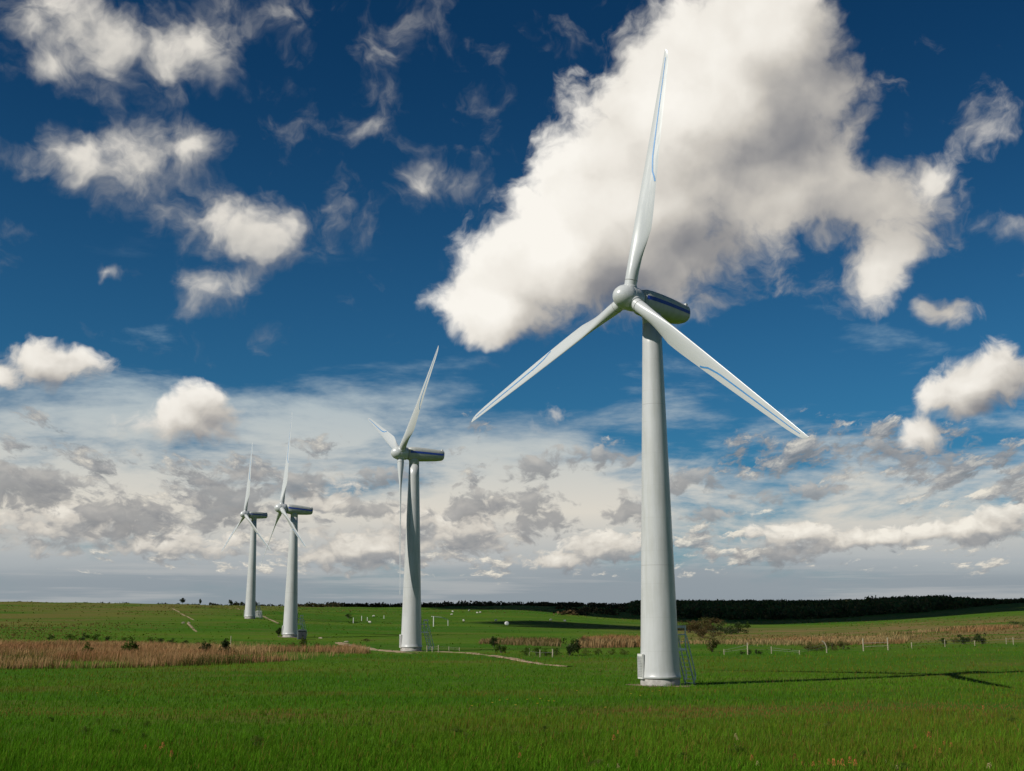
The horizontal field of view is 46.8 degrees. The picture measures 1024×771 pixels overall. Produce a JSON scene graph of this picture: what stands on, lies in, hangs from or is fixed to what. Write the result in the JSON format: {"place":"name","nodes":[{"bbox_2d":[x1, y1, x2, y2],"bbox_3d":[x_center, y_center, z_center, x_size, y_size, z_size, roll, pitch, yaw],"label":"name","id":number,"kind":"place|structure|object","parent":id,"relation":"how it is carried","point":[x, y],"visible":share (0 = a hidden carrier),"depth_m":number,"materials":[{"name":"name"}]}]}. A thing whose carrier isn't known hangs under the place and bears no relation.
{"place":"outdoors","nodes":[
{"label":"outdoors","id":0,"kind":"place"},
{"bbox_2d":[335,642,402,652],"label":"dirt track","id":1,"kind":"structure","parent":0,"point":[339,643],"depth_m":164.61,"materials":[{"name":"beige soil"}]},
{"bbox_2d":[435,651,563,665],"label":"dirt track","id":2,"kind":"structure","parent":0,"point":[511,658],"depth_m":135.14,"materials":[{"name":"beige soil"}]},
{"bbox_2d":[0,601,1023,770],"bbox_3d":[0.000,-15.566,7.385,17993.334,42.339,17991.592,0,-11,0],"label":"ground","id":3,"kind":"structure","parent":0,"point":[466,635],"depth_m":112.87,"materials":[{"name":"green plant"}]},
{"bbox_2d":[65,634,76,639],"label":"shrub","id":4,"kind":"object","parent":3,"relation":"on","point":[69,636],"visible":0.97,"depth_m":187.34,"materials":[{"name":"green plant"}]},
{"bbox_2d":[79,633,89,640],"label":"shrub","id":5,"kind":"object","parent":3,"relation":"on","point":[85,636],"visible":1,"depth_m":188.76,"materials":[{"name":"green plant"}]},
{"bbox_2d":[81,642,93,651],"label":"shrub","id":6,"kind":"object","parent":3,"relation":"on","point":[88,647],"visible":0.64,"depth_m":136.47,"materials":[{"name":"green plant"}]},
{"bbox_2d":[89,634,101,640],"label":"shrub","id":7,"kind":"object","parent":3,"relation":"on","point":[96,635],"visible":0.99,"depth_m":190.24,"materials":[{"name":"green plant"}]},
{"bbox_2d":[109,728,120,734],"bbox_3d":[-15.913,13.873,47.451,0.501,0.301,0.310,5,-12,-24],"label":"dock plant","id":8,"kind":"object","parent":3,"relation":"on","point":[116,730],"visible":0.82,"depth_m":47.43,"materials":[{"name":"green plant"}]},
{"bbox_2d":[121,636,138,652],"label":"shrub","id":9,"kind":"object","parent":3,"relation":"on","point":[131,647],"visible":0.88,"depth_m":138.13,"materials":[{"name":"green plant"}]},
{"bbox_2d":[86,602,282,605],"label":"scrub","id":10,"kind":"object","parent":3,"relation":"on","point":[234,603],"visible":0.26,"depth_m":699.64,"materials":[{"name":"green plant"}]},
{"bbox_2d":[0,638,370,669],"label":"reed bed","id":11,"kind":"object","parent":3,"relation":"on","point":[149,653],"visible":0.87,"depth_m":131.69,"materials":[{"name":"brown plant"}]},
{"bbox_2d":[198,641,211,650],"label":"shrub","id":12,"kind":"object","parent":3,"relation":"on","point":[207,645],"visible":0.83,"depth_m":143.54,"materials":[{"name":"green plant"}]},
{"bbox_2d":[219,638,230,653],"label":"shrub","id":13,"kind":"object","parent":3,"relation":"on","point":[225,643],"visible":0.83,"depth_m":144.16,"materials":[{"name":"green plant"}]},
{"bbox_2d":[221,442,270,618],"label":"wind turbine","id":14,"kind":"object","parent":3,"relation":"on","point":[250,602],"visible":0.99,"depth_m":313.15,"materials":[{"name":"paint"}]},
{"bbox_2d":[250,735,263,743],"bbox_3d":[-9.445,13.132,43.886,0.572,0.413,0.330,3,-12,-16],"label":"dock plant","id":15,"kind":"object","parent":3,"relation":"on","point":[260,739],"visible":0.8,"depth_m":43.87,"materials":[{"name":"green plant"}]},
{"bbox_2d":[255,611,261,617],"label":"transformer kiosk","id":16,"kind":"object","parent":3,"relation":"on","point":[257,613],"visible":0.51,"depth_m":320.82,"materials":[{"name":"white metal"}]},
{"bbox_2d":[275,627,281,635],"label":"shrub","id":17,"kind":"object","parent":3,"relation":"on","point":[278,631],"visible":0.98,"depth_m":229.73,"materials":[{"name":"green plant"}]},
{"bbox_2d":[259,415,312,636],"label":"wind turbine","id":18,"kind":"object","parent":3,"relation":"on","point":[290,626],"visible":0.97,"depth_m":228.38,"materials":[{"name":"paint"}]},
{"bbox_2d":[297,629,306,638],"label":"transformer kiosk","id":19,"kind":"object","parent":3,"relation":"on","point":[301,633],"visible":0.78,"depth_m":217.25,"materials":[{"name":"metal"}]},
{"bbox_2d":[298,637,306,646],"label":"shrub","id":20,"kind":"object","parent":3,"relation":"on","point":[303,642],"visible":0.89,"depth_m":169.16,"materials":[{"name":"green plant"}]},
{"bbox_2d":[368,345,444,650],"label":"wind turbine","id":21,"kind":"object","parent":3,"relation":"on","point":[410,638],"visible":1,"depth_m":159.97,"materials":[{"name":"paint"}]},
{"bbox_2d":[452,725,462,733],"bbox_3d":[-2.144,13.941,47.895,0.597,0.423,0.562,-9,-14,38],"label":"dock plant","id":22,"kind":"object","parent":3,"relation":"on","point":[455,729],"visible":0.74,"depth_m":47.90,"materials":[{"name":"green plant"}]},
{"bbox_2d":[298,600,629,608],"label":"scrub","id":23,"kind":"object","parent":3,"relation":"on","point":[475,603],"visible":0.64,"depth_m":702.99,"materials":[{"name":"green plant"}]},
{"bbox_2d":[489,636,497,647],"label":"shrub","id":24,"kind":"object","parent":3,"relation":"on","point":[493,639],"visible":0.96,"depth_m":177.21,"materials":[{"name":"green plant"}]},
{"bbox_2d":[495,640,506,652],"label":"shrub","id":25,"kind":"object","parent":3,"relation":"on","point":[503,648],"visible":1,"depth_m":150.70,"materials":[{"name":"green plant"}]},
{"bbox_2d":[0,601,1023,653],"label":"tussock grass","id":26,"kind":"structure","parent":3,"relation":"on","point":[62,627],"depth_m":246.28,"materials":[{"name":"green plant"}]},
{"bbox_2d":[519,646,530,655],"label":"shrub","id":27,"kind":"object","parent":3,"relation":"on","point":[527,650],"visible":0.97,"depth_m":142.20,"materials":[{"name":"green plant"}]},
{"bbox_2d":[533,647,542,655],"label":"shrub","id":28,"kind":"object","parent":3,"relation":"on","point":[535,650],"visible":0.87,"depth_m":142.19,"materials":[{"name":"green plant"}]},
{"bbox_2d":[540,648,553,655],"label":"shrub","id":29,"kind":"object","parent":3,"relation":"on","point":[543,652],"visible":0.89,"depth_m":139.75,"materials":[{"name":"green plant"}]},
{"bbox_2d":[549,648,561,655],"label":"shrub","id":30,"kind":"object","parent":3,"relation":"on","point":[555,651],"visible":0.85,"depth_m":142.04,"materials":[{"name":"green plant"}]},
{"bbox_2d":[561,637,581,655],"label":"shrub","id":31,"kind":"object","parent":3,"relation":"on","point":[572,647],"visible":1,"depth_m":141.36,"materials":[{"name":"green plant"}]},
{"bbox_2d":[581,647,590,653],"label":"shrub","id":32,"kind":"object","parent":3,"relation":"on","point":[584,651],"visible":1,"depth_m":144.49,"materials":[{"name":"green plant"}]},
{"bbox_2d":[553,605,636,614],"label":"scrub","id":33,"kind":"object","parent":3,"relation":"on","point":[577,611],"visible":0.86,"depth_m":571.23,"materials":[{"name":"green plant"}]},
{"bbox_2d":[588,758,603,768],"bbox_3d":[2.613,11.664,36.483,0.624,0.372,0.673,-4,-12,21],"label":"dock plant","id":34,"kind":"object","parent":3,"relation":"on","point":[596,760],"visible":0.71,"depth_m":36.44,"materials":[{"name":"green plant"}]},
{"bbox_2d":[576,633,640,647],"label":"dry grass","id":35,"kind":"structure","parent":3,"relation":"on","point":[613,641],"depth_m":173.25,"materials":[{"name":"beige plant"}]},
{"bbox_2d":[619,648,629,654],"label":"shrub","id":36,"kind":"object","parent":3,"relation":"on","point":[622,651],"visible":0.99,"depth_m":143.87,"materials":[{"name":"green plant"}]},
{"bbox_2d":[471,49,808,685],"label":"wind turbine","id":37,"kind":"object","parent":3,"relation":"on","point":[658,659],"visible":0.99,"depth_m":85.82,"materials":[{"name":"paint"}]},
{"bbox_2d":[677,620,694,632],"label":"shrub","id":38,"kind":"object","parent":3,"relation":"on","point":[689,631],"visible":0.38,"depth_m":279.52,"materials":[{"name":"green plant"}]},
{"bbox_2d":[686,620,706,633],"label":"shrub","id":39,"kind":"object","parent":3,"relation":"on","point":[696,624],"visible":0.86,"depth_m":271.10,"materials":[{"name":"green plant"}]},
{"bbox_2d":[692,627,707,636],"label":"shrub","id":40,"kind":"object","parent":3,"relation":"on","point":[702,631],"visible":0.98,"depth_m":230.68,"materials":[{"name":"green plant"}]},
{"bbox_2d":[697,617,712,629],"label":"shrub","id":41,"kind":"object","parent":3,"relation":"on","point":[701,621],"visible":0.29,"depth_m":287.41,"materials":[{"name":"green plant"}]},
{"bbox_2d":[699,617,724,632],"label":"shrub","id":42,"kind":"object","parent":3,"relation":"on","point":[706,623],"visible":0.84,"depth_m":278.05,"materials":[{"name":"green plant"}]},
{"bbox_2d":[700,632,724,638],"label":"shrub","id":43,"kind":"object","parent":3,"relation":"on","point":[713,635],"visible":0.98,"depth_m":224.94,"materials":[{"name":"green plant"}]},
{"bbox_2d":[706,637,720,651],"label":"shrub","id":44,"kind":"object","parent":3,"relation":"on","point":[713,645],"visible":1,"depth_m":150.72,"materials":[{"name":"green plant"}]},
{"bbox_2d":[708,621,736,633],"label":"shrub","id":45,"kind":"object","parent":3,"relation":"on","point":[720,627],"visible":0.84,"depth_m":270.74,"materials":[{"name":"green plant"}]},
{"bbox_2d":[723,628,737,633],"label":"shrub","id":46,"kind":"object","parent":3,"relation":"on","point":[732,631],"visible":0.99,"depth_m":263.59,"materials":[{"name":"green plant"}]},
{"bbox_2d":[727,622,748,632],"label":"shrub","id":47,"kind":"object","parent":3,"relation":"on","point":[737,625],"visible":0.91,"depth_m":270.57,"materials":[{"name":"green plant"}]},
{"bbox_2d":[730,745,745,754],"bbox_3d":[7.679,12.385,40.163,0.710,0.383,0.466,1,-11,-7],"label":"dock plant","id":48,"kind":"object","parent":3,"relation":"on","point":[737,750],"visible":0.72,"depth_m":40.17,"materials":[{"name":"green plant"}]},
{"bbox_2d":[724,641,826,654],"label":"wire fence","id":49,"kind":"object","parent":3,"relation":"on","point":[777,648],"visible":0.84,"depth_m":141.72,"materials":[{"name":"grey wood"}]},
{"bbox_2d":[799,641,815,650],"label":"shrub","id":50,"kind":"object","parent":3,"relation":"on","point":[810,648],"visible":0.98,"depth_m":148.98,"materials":[{"name":"green plant"}]},
{"bbox_2d":[808,643,824,650],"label":"shrub","id":51,"kind":"object","parent":3,"relation":"on","point":[817,647],"visible":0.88,"depth_m":148.47,"materials":[{"name":"green plant"}]},
{"bbox_2d":[623,595,1023,619],"bbox_3d":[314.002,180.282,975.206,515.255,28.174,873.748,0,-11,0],"label":"woodland","id":52,"kind":"object","parent":3,"relation":"on","point":[746,609],"visible":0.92,"depth_m":591.74,"materials":[{"name":"green plant"}]},
{"bbox_2d":[822,641,841,649],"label":"shrub","id":53,"kind":"object","parent":3,"relation":"on","point":[831,644],"visible":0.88,"depth_m":150.47,"materials":[{"name":"green plant"}]},
{"bbox_2d":[837,641,849,648],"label":"shrub","id":54,"kind":"object","parent":3,"relation":"on","point":[844,644],"visible":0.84,"depth_m":152.94,"materials":[{"name":"green plant"}]},
{"bbox_2d":[678,624,1022,645],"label":"dry grass","id":55,"kind":"structure","parent":3,"relation":"on","point":[804,640],"depth_m":196.07,"materials":[{"name":"beige plant"}]},
{"bbox_2d":[862,637,888,650],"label":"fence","id":56,"kind":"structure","parent":3,"relation":"on","point":[875,642],"depth_m":146.30,"materials":[{"name":"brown wood"}]},
{"bbox_2d":[901,762,917,770],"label":"dock plant","id":57,"kind":"object","parent":3,"relation":"on","point":[904,764],"visible":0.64,"depth_m":35.29,"materials":[{"name":"green plant"}]},
{"bbox_2d":[911,638,1013,646],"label":"wire fence","id":58,"kind":"object","parent":3,"relation":"on","point":[961,643],"visible":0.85,"depth_m":157.54,"materials":[{"name":"grey wood"}]},
{"bbox_2d":[957,634,969,642],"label":"shrub","id":59,"kind":"object","parent":3,"relation":"on","point":[962,639],"visible":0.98,"depth_m":168.71,"materials":[{"name":"green plant"}]},
{"bbox_2d":[973,633,986,643],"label":"shrub","id":60,"kind":"object","parent":3,"relation":"on","point":[978,638],"visible":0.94,"depth_m":166.75,"materials":[{"name":"green plant"}]},
{"bbox_2d":[1007,621,1023,625],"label":"shrub","id":61,"kind":"object","parent":3,"relation":"on","point":[1016,623],"visible":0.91,"depth_m":245.53,"materials":[{"name":"green plant"}]},
{"bbox_2d":[0,0,1023,605],"label":"sky","id":62,"kind":"structure","parent":0,"point":[222,222],"materials":[{"name":"blue"}]},
{"bbox_2d":[478,636,560,646],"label":"dry grass","id":63,"kind":"structure","parent":0,"point":[544,641],"depth_m":194.99,"materials":[{"name":"beige plant"}]},
{"bbox_2d":[626,684,693,686],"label":"bare ground","id":64,"kind":"structure","parent":0,"point":[660,686],"depth_m":82.95,"materials":[{"name":"soil"}]}
]}

